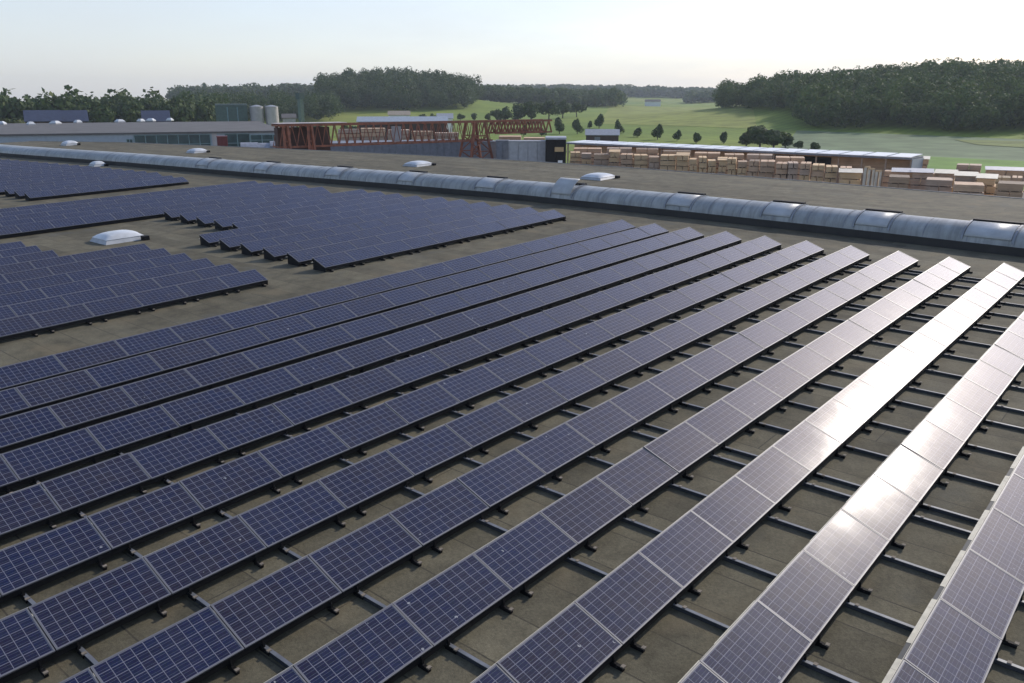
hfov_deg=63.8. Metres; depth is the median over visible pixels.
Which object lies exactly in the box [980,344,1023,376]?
solar panel
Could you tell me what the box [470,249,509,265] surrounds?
solar panel
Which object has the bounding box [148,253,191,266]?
solar panel
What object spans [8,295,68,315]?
solar panel
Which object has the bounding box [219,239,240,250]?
panel rack
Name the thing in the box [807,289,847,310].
solar panel
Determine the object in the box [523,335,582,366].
solar panel
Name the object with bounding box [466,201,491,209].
solar panel
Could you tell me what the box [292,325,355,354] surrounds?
solar panel
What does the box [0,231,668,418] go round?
panel rack
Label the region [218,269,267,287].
solar panel
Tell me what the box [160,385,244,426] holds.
solar panel
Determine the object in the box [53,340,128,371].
solar panel
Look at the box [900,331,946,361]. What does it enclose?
solar panel
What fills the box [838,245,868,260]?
solar panel
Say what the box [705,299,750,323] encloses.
solar panel
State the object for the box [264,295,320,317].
solar panel
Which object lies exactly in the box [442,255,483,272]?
solar panel
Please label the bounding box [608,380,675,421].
solar panel
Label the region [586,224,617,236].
solar panel
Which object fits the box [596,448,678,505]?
solar panel
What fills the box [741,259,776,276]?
solar panel
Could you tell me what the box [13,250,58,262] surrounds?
solar panel
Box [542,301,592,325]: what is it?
solar panel
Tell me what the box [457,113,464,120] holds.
tree
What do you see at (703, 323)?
solar panel
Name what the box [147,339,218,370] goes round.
solar panel
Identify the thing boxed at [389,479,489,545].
solar panel
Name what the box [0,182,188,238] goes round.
panel racks
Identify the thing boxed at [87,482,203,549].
solar panel
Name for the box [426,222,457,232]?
solar panel
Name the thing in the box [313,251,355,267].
solar panel
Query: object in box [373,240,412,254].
solar panel
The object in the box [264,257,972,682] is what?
panel rack
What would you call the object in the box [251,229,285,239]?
solar panel
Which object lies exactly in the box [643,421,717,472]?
solar panel
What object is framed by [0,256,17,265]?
solar panel
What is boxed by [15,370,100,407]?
solar panel
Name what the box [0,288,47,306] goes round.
solar panel
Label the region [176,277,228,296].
solar panel
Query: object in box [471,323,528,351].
solar panel
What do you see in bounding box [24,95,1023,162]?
ground
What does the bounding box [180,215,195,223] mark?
panel rack
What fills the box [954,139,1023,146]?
mown strip
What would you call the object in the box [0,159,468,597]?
solar panels
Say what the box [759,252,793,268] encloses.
solar panel
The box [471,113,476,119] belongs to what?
tree
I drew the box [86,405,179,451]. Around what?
solar panel
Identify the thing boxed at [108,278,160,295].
solar panel
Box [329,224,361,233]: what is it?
solar panel
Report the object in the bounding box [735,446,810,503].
solar panel
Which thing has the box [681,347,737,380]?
solar panel
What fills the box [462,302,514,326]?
solar panel
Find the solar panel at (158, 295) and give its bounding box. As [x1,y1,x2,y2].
[131,285,187,306]
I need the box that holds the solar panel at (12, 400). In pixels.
[0,387,29,415]
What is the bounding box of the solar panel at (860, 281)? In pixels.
[842,272,878,291]
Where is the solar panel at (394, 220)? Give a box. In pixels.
[379,216,408,224]
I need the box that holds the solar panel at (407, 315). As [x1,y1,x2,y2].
[380,303,435,327]
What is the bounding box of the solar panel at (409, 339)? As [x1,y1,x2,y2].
[382,324,442,353]
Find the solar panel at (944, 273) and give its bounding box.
[927,264,959,281]
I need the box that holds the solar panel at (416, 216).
[402,212,430,220]
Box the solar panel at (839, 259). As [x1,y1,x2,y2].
[823,251,855,267]
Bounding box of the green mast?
[295,93,304,121]
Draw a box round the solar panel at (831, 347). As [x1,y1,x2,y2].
[806,332,855,362]
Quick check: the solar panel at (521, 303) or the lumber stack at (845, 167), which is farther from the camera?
the lumber stack at (845, 167)
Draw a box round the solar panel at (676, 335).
[650,321,701,349]
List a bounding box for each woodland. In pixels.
[0,85,228,117]
[165,82,314,98]
[172,89,344,120]
[313,65,484,110]
[477,84,628,106]
[478,83,715,97]
[682,89,717,102]
[711,57,1023,131]
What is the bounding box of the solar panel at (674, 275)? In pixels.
[653,266,692,285]
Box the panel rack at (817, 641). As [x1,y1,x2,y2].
[678,311,1023,682]
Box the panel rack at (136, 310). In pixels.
[0,280,267,339]
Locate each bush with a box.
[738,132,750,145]
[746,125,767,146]
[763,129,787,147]
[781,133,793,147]
[793,141,802,147]
[810,142,820,149]
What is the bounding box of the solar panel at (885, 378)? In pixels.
[859,361,911,396]
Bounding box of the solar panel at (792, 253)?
[777,246,809,261]
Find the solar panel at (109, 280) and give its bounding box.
[86,272,137,288]
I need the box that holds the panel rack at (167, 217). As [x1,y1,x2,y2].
[163,212,179,220]
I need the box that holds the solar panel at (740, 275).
[721,266,759,284]
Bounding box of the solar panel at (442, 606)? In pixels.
[392,554,512,646]
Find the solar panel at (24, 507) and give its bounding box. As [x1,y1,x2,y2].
[0,483,61,535]
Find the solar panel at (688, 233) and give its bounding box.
[673,227,703,239]
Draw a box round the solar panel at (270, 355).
[241,338,309,369]
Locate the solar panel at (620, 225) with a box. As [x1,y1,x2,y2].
[605,219,634,231]
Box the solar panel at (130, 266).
[109,259,155,273]
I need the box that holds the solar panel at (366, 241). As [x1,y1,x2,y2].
[348,236,384,247]
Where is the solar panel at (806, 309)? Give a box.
[786,298,829,322]
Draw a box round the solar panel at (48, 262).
[29,255,75,268]
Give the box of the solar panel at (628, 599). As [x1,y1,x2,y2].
[574,552,683,644]
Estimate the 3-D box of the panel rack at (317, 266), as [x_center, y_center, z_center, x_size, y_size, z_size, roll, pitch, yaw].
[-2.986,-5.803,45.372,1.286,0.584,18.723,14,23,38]
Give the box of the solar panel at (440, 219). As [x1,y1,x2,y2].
[425,215,455,224]
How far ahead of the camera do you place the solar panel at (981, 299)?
31.09 m
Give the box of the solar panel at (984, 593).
[940,548,1023,639]
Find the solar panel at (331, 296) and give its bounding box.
[306,286,358,306]
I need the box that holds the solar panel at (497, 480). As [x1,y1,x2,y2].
[457,449,546,507]
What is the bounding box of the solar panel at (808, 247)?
[793,240,823,254]
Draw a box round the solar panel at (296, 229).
[280,224,313,234]
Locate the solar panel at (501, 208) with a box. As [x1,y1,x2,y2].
[488,204,514,212]
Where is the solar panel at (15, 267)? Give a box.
[0,261,34,273]
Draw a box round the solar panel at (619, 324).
[594,311,644,336]
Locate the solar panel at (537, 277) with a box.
[516,268,558,286]
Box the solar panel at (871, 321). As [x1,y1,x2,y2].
[848,308,891,333]
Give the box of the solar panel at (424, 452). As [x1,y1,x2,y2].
[386,424,472,475]
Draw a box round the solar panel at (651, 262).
[633,254,669,270]
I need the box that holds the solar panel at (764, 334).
[739,321,787,348]
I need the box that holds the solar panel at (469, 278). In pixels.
[447,269,492,287]
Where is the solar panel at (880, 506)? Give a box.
[841,474,918,540]
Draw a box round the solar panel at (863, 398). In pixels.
[833,378,891,418]
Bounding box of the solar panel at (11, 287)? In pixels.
[0,281,26,294]
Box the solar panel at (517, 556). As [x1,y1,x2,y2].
[473,512,577,590]
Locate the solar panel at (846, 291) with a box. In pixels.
[825,280,863,300]
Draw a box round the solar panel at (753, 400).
[721,380,782,420]
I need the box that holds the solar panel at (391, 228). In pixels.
[378,223,409,233]
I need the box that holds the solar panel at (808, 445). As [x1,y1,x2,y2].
[772,420,841,471]
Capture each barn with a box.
[23,110,61,122]
[60,110,88,122]
[141,110,170,121]
[585,129,619,140]
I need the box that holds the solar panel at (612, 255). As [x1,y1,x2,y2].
[593,248,629,263]
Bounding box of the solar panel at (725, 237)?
[710,231,741,244]
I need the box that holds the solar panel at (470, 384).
[436,365,505,402]
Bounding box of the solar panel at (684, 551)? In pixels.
[638,510,733,589]
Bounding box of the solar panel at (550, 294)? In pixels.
[528,283,574,304]
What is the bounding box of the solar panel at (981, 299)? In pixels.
[962,287,998,309]
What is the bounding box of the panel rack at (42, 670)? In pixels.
[0,256,871,682]
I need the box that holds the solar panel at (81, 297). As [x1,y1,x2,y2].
[60,287,116,305]
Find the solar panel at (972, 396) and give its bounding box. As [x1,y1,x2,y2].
[946,377,999,417]
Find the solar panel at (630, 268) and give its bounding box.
[609,260,648,277]
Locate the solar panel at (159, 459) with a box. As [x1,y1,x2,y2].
[129,426,227,479]
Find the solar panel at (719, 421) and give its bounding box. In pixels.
[685,399,752,445]
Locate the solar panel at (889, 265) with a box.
[873,257,905,274]
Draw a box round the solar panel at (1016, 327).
[1007,318,1023,337]
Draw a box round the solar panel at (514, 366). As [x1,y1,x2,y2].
[483,349,545,383]
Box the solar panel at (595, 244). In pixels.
[578,238,612,251]
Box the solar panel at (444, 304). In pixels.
[419,293,470,315]
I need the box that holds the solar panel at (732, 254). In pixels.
[715,247,749,262]
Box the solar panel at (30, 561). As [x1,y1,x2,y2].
[0,517,111,596]
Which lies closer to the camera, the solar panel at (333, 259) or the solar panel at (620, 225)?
the solar panel at (333, 259)
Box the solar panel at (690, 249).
[674,242,707,256]
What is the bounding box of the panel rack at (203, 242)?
[199,236,219,246]
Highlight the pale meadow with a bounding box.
[602,105,756,127]
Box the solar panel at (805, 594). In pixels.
[757,550,854,642]
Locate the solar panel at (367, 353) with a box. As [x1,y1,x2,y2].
[335,337,400,368]
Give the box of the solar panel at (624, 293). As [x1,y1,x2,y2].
[602,282,646,303]
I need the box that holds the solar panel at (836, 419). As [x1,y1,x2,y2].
[805,398,867,442]
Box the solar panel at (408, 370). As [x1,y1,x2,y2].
[383,350,450,384]
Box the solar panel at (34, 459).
[1,428,104,480]
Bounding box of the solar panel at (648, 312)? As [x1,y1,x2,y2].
[624,300,671,324]
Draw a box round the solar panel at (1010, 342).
[994,330,1023,358]
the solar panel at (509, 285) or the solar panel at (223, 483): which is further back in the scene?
the solar panel at (509, 285)
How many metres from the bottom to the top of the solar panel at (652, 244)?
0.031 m
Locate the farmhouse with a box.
[645,99,660,105]
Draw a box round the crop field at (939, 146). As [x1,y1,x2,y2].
[780,131,1023,160]
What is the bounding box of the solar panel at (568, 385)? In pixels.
[541,364,606,401]
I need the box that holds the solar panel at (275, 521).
[238,480,346,547]
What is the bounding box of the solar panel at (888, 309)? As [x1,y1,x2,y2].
[867,297,908,321]
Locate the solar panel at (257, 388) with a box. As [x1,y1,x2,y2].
[225,367,302,404]
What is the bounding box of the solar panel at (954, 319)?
[934,307,974,332]
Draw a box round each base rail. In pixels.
[0,453,292,667]
[20,593,97,664]
[23,398,490,670]
[189,394,858,682]
[246,376,1023,674]
[299,360,1023,606]
[345,346,971,535]
[400,329,999,488]
[405,355,978,523]
[472,307,1023,431]
[482,328,1016,458]
[494,301,1023,413]
[524,291,1023,390]
[551,283,1023,370]
[576,275,991,346]
[602,268,1003,333]
[628,259,1018,317]
[648,272,1006,329]
[668,247,1023,295]
[681,244,1023,288]
[739,265,1023,306]
[770,252,1023,285]
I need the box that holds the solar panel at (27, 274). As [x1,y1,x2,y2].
[2,267,53,281]
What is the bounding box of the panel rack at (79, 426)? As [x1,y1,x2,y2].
[0,236,703,452]
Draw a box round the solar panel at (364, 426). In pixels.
[325,403,408,448]
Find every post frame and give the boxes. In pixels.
[862,166,870,184]
[867,168,874,185]
[874,170,881,185]
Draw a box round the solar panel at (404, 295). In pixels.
[380,285,430,306]
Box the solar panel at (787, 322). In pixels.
[763,309,809,335]
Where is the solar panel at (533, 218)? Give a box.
[517,213,546,224]
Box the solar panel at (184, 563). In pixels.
[143,515,266,594]
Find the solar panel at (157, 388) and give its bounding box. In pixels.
[120,368,201,406]
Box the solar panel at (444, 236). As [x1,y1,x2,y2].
[428,230,462,243]
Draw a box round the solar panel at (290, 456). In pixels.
[257,425,349,477]
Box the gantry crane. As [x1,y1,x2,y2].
[271,119,551,158]
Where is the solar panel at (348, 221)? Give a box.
[333,216,363,225]
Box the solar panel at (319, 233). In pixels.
[302,228,335,238]
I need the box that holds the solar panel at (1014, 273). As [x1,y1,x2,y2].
[995,263,1023,280]
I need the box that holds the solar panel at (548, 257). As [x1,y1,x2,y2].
[532,249,569,264]
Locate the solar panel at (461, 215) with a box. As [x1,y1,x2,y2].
[448,211,475,219]
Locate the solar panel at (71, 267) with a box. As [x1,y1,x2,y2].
[47,260,95,274]
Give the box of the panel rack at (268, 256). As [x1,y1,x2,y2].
[263,249,286,260]
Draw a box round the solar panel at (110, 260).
[89,254,134,267]
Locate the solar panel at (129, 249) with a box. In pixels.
[109,243,150,255]
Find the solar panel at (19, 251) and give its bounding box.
[0,245,40,256]
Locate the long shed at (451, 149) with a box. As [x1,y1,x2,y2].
[330,139,495,158]
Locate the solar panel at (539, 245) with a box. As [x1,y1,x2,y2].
[521,238,556,252]
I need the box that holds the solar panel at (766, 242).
[751,236,780,249]
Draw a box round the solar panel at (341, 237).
[324,232,359,243]
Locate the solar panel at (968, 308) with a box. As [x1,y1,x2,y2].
[948,296,986,320]
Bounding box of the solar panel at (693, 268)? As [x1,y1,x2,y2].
[675,260,712,276]
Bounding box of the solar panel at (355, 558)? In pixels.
[308,514,421,592]
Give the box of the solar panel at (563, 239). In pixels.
[544,233,578,246]
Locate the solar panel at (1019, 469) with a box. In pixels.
[1013,454,1023,478]
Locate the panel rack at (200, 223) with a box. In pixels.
[196,217,213,226]
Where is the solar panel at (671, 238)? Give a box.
[655,232,686,245]
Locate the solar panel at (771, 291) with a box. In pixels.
[751,281,791,301]
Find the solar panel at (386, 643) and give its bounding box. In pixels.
[293,603,433,682]
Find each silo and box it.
[249,104,263,122]
[264,104,278,126]
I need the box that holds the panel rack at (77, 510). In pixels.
[0,245,782,540]
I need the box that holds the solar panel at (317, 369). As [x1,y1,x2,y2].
[283,351,354,385]
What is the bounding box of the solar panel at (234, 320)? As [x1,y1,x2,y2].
[219,305,278,329]
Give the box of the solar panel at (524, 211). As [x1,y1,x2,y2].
[512,207,537,215]
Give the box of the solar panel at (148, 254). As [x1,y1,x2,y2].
[128,248,170,260]
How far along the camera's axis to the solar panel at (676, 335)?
27.03 m
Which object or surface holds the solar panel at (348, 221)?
on the panel rack at (223, 246)
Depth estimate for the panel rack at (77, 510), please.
21.44 m
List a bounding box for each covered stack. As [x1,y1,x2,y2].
[240,142,257,146]
[258,143,269,147]
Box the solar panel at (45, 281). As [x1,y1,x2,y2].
[20,273,73,289]
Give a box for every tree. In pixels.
[0,96,28,122]
[0,118,24,122]
[8,102,33,118]
[23,98,32,104]
[33,96,73,109]
[65,96,90,117]
[74,96,100,122]
[88,104,116,122]
[108,104,116,121]
[114,99,130,119]
[120,102,140,121]
[129,102,150,121]
[136,96,157,109]
[157,101,180,121]
[158,95,195,121]
[177,98,195,120]
[188,100,203,106]
[190,104,215,121]
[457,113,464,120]
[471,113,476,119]
[484,113,490,119]
[490,109,499,119]
[497,106,512,119]
[511,103,525,119]
[520,101,539,118]
[535,99,560,118]
[554,117,564,133]
[556,100,571,117]
[570,101,586,116]
[572,118,583,133]
[594,114,603,127]
[614,119,624,133]
[633,127,641,136]
[651,124,663,139]
[672,130,681,139]
[693,132,701,142]
[720,131,727,143]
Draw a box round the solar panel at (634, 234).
[619,228,650,240]
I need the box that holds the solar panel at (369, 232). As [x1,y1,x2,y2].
[352,227,385,237]
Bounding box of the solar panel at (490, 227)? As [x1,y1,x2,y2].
[475,221,507,233]
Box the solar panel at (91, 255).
[70,249,114,261]
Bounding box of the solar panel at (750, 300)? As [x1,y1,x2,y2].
[729,289,771,312]
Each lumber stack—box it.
[338,129,359,140]
[361,128,385,139]
[388,129,409,139]
[411,131,432,139]
[435,132,458,139]
[499,135,520,139]
[524,137,544,139]
[569,151,579,163]
[574,147,601,164]
[581,152,590,164]
[593,153,608,165]
[607,147,631,166]
[609,149,620,166]
[621,153,633,166]
[633,154,647,167]
[636,148,658,168]
[648,156,658,168]
[660,154,675,170]
[663,150,690,171]
[676,152,689,171]
[689,158,697,171]
[694,152,719,173]
[698,156,706,172]
[707,159,715,173]
[718,157,727,173]
[724,153,743,173]
[727,157,736,174]
[737,160,746,175]
[746,154,772,175]
[747,159,759,176]
[758,160,774,177]
[775,156,804,179]
[775,162,787,178]
[787,161,798,179]
[799,162,810,180]
[811,163,824,181]
[824,165,837,182]
[839,166,851,182]
[839,168,862,184]
[882,169,891,186]
[888,174,909,188]
[891,168,912,188]
[910,168,933,189]
[922,156,929,167]
[926,177,952,191]
[934,169,957,191]
[953,181,984,194]
[954,171,977,181]
[956,163,981,172]
[976,173,998,195]
[985,166,1023,195]
[993,175,1010,195]
[997,180,1023,197]
[1010,175,1021,192]
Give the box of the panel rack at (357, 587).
[89,261,920,682]
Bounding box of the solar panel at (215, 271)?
[192,263,239,279]
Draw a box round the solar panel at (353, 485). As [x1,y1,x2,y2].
[318,450,414,508]
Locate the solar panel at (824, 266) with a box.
[807,258,841,275]
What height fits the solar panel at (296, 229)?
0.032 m
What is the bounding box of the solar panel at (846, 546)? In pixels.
[803,509,888,585]
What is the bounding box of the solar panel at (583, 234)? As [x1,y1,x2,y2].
[566,228,598,241]
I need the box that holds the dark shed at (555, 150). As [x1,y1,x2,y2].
[545,136,565,162]
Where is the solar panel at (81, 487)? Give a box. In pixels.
[41,453,150,512]
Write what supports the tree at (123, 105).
on the ground
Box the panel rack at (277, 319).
[0,227,635,390]
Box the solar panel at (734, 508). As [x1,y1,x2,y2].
[691,475,775,543]
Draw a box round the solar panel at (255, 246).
[241,238,279,251]
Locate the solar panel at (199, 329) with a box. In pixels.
[169,315,233,341]
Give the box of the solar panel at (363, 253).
[344,246,385,260]
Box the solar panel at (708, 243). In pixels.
[692,236,724,250]
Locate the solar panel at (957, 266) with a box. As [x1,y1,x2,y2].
[938,257,969,273]
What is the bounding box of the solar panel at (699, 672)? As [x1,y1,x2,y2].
[680,661,724,682]
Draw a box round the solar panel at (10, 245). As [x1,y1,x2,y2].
[0,241,25,249]
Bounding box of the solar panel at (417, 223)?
[403,219,433,228]
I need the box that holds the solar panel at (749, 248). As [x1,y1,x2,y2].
[733,241,765,255]
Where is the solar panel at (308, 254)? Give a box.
[287,247,327,261]
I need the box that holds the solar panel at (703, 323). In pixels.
[679,310,726,335]
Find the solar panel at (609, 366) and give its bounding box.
[582,348,641,382]
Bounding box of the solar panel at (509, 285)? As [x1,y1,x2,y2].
[487,276,531,295]
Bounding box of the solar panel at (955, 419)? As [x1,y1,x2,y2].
[925,396,982,441]
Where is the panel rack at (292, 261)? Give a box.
[287,253,312,266]
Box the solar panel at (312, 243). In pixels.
[295,237,331,248]
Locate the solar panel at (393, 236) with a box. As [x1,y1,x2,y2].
[376,231,410,242]
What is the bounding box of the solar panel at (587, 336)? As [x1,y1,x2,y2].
[560,322,614,350]
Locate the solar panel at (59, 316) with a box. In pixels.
[30,304,93,327]
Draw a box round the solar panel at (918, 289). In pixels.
[899,279,935,299]
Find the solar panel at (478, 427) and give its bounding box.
[445,402,522,447]
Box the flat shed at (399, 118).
[356,116,447,139]
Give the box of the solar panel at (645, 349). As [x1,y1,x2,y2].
[618,334,673,365]
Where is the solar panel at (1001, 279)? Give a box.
[985,270,1017,289]
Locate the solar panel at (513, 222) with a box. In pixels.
[497,217,527,228]
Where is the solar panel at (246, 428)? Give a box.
[205,404,293,450]
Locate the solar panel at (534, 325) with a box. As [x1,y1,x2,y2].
[509,312,562,337]
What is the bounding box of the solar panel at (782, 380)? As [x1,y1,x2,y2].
[752,362,809,399]
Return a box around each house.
[281,114,296,126]
[388,111,410,115]
[436,113,452,131]
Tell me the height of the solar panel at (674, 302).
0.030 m
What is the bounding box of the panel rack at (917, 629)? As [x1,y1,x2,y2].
[882,446,1023,682]
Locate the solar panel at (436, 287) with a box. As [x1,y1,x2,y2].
[416,277,462,296]
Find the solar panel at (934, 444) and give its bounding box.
[901,419,964,469]
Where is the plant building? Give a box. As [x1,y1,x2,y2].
[215,104,247,120]
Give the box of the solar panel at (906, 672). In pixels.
[890,659,934,682]
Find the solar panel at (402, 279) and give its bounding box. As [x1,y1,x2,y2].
[379,270,425,288]
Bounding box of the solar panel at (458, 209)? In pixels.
[446,205,471,212]
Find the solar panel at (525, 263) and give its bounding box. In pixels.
[505,255,545,271]
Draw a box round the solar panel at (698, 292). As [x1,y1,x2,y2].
[676,281,719,302]
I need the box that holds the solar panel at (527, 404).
[496,382,567,422]
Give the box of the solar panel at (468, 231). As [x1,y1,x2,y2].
[452,225,485,237]
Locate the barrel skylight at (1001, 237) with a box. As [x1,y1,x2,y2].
[0,144,1023,256]
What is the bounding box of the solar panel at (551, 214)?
[537,210,565,219]
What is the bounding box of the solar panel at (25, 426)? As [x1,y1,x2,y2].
[0,406,64,447]
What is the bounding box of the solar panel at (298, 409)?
[272,384,352,425]
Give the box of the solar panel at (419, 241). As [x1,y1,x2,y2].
[402,235,438,248]
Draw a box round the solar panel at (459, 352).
[429,336,491,367]
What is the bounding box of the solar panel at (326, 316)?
[300,304,357,328]
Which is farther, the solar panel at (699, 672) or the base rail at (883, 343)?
the base rail at (883, 343)
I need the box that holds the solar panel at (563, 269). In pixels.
[544,261,584,278]
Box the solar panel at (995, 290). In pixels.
[974,278,1008,298]
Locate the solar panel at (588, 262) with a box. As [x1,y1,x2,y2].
[570,254,607,270]
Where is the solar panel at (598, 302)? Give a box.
[574,291,620,313]
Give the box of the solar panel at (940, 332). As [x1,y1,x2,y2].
[918,318,961,346]
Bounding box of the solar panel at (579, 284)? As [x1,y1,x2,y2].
[557,275,601,294]
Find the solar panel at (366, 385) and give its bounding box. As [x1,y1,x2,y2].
[331,366,404,403]
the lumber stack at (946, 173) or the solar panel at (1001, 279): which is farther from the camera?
the lumber stack at (946, 173)
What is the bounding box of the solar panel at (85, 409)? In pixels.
[48,386,137,427]
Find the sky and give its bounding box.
[0,0,1023,100]
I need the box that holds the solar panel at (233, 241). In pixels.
[220,234,256,247]
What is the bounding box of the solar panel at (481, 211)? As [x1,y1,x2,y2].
[469,207,495,216]
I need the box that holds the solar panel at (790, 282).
[771,273,809,292]
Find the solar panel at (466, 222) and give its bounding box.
[450,218,479,227]
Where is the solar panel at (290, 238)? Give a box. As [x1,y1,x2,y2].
[272,233,308,243]
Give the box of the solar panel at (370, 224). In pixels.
[354,219,385,229]
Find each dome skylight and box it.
[49,121,61,123]
[61,140,80,145]
[88,161,108,166]
[90,230,149,244]
[186,148,209,152]
[403,161,435,166]
[580,173,619,180]
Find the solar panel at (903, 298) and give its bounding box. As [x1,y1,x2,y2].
[884,288,922,309]
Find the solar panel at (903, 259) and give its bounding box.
[887,251,917,267]
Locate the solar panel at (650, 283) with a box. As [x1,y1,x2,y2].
[628,274,670,294]
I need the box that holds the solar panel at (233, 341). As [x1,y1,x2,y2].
[203,326,269,354]
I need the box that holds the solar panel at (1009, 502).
[993,473,1023,525]
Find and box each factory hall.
[0,121,274,146]
[0,141,1023,682]
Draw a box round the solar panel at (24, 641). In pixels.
[0,608,55,678]
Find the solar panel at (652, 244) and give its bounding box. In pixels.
[636,237,669,251]
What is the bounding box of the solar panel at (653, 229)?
[637,223,667,235]
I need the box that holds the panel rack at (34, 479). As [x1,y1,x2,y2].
[0,240,741,493]
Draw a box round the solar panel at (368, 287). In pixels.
[344,277,393,297]
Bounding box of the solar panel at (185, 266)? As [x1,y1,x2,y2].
[169,258,214,272]
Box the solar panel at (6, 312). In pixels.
[0,305,16,319]
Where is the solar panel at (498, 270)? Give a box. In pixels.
[477,262,519,279]
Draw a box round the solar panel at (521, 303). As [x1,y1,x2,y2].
[497,292,545,314]
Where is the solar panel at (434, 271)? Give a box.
[412,262,455,280]
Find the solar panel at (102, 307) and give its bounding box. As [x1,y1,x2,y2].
[83,294,142,316]
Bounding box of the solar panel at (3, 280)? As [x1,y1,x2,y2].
[0,274,8,283]
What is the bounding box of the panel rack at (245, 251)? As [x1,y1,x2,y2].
[239,243,263,255]
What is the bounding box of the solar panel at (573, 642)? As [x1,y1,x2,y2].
[496,602,621,682]
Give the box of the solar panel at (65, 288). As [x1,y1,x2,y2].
[39,279,94,297]
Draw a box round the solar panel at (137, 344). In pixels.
[114,327,183,356]
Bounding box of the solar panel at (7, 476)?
[0,455,18,486]
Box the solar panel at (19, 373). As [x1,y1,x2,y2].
[0,354,67,389]
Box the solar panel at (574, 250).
[556,243,591,257]
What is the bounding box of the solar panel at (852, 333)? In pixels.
[829,320,874,347]
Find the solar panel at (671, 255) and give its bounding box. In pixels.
[653,247,689,263]
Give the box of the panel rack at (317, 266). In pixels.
[311,217,565,271]
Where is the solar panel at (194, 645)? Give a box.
[90,606,243,682]
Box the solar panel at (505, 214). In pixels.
[492,210,519,219]
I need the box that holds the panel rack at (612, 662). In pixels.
[472,264,1023,682]
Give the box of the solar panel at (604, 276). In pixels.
[585,267,625,285]
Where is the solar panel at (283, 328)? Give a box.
[254,315,315,340]
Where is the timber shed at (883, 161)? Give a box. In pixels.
[566,140,923,186]
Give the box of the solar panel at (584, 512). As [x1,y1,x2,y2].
[539,477,631,544]
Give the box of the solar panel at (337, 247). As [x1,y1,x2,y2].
[319,241,357,253]
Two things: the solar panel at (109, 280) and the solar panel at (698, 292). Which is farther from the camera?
the solar panel at (109, 280)
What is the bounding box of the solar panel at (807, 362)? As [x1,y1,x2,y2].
[781,346,833,379]
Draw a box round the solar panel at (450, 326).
[424,313,480,339]
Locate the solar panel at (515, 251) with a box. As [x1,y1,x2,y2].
[496,244,534,258]
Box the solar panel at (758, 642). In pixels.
[700,600,811,682]
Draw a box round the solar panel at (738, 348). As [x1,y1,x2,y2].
[712,333,764,364]
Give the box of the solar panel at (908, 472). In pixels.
[874,445,942,501]
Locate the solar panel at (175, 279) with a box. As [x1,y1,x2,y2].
[152,271,201,287]
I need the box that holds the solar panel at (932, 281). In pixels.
[914,271,948,290]
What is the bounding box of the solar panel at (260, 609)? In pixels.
[210,555,341,648]
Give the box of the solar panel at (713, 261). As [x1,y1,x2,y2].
[695,253,731,269]
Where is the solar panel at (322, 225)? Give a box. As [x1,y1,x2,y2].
[307,220,339,229]
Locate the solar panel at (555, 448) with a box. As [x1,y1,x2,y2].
[515,422,595,474]
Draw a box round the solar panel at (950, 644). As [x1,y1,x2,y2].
[904,598,1001,682]
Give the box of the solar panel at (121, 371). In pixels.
[85,353,162,387]
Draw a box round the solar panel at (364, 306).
[341,293,395,316]
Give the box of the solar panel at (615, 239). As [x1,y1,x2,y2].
[599,232,632,246]
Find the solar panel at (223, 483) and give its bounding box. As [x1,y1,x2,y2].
[179,451,282,510]
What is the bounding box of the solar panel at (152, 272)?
[129,265,177,279]
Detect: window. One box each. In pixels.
[133,134,210,144]
[224,134,249,146]
[250,134,273,142]
[555,147,563,151]
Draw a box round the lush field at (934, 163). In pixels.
[927,157,1023,190]
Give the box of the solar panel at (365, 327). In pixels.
[339,314,397,339]
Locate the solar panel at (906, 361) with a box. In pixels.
[880,345,929,378]
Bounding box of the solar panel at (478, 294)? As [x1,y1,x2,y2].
[454,284,502,305]
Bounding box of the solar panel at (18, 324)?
[0,314,40,336]
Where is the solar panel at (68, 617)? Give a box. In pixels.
[28,557,171,650]
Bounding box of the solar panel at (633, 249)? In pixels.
[615,242,649,257]
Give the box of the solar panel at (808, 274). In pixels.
[789,265,825,283]
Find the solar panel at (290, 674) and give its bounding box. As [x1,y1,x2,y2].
[265,666,306,682]
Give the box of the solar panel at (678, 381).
[647,363,708,399]
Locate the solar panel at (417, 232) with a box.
[402,226,434,237]
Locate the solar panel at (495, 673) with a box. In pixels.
[471,663,514,682]
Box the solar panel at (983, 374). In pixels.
[964,360,1013,395]
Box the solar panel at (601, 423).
[565,401,637,445]
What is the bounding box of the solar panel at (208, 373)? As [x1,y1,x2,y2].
[184,352,258,386]
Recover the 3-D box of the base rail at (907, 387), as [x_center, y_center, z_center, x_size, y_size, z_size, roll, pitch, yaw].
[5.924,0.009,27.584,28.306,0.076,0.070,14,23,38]
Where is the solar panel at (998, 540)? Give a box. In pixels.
[969,507,1023,582]
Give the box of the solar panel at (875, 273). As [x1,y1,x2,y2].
[858,264,892,282]
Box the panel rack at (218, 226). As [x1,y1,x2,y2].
[213,220,232,230]
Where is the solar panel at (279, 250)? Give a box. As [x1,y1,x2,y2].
[263,242,302,256]
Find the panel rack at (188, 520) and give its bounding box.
[0,250,825,603]
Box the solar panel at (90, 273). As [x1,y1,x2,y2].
[66,266,115,280]
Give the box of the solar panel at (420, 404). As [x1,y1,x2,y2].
[384,383,459,424]
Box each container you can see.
[216,136,227,145]
[496,140,508,159]
[508,140,545,161]
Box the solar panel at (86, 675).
[59,667,98,682]
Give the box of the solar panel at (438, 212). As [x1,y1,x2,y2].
[425,208,452,216]
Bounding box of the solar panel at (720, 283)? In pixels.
[700,273,739,292]
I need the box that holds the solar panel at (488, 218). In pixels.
[472,214,499,223]
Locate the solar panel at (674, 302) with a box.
[652,291,696,313]
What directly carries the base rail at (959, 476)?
on the factory hall at (860, 649)

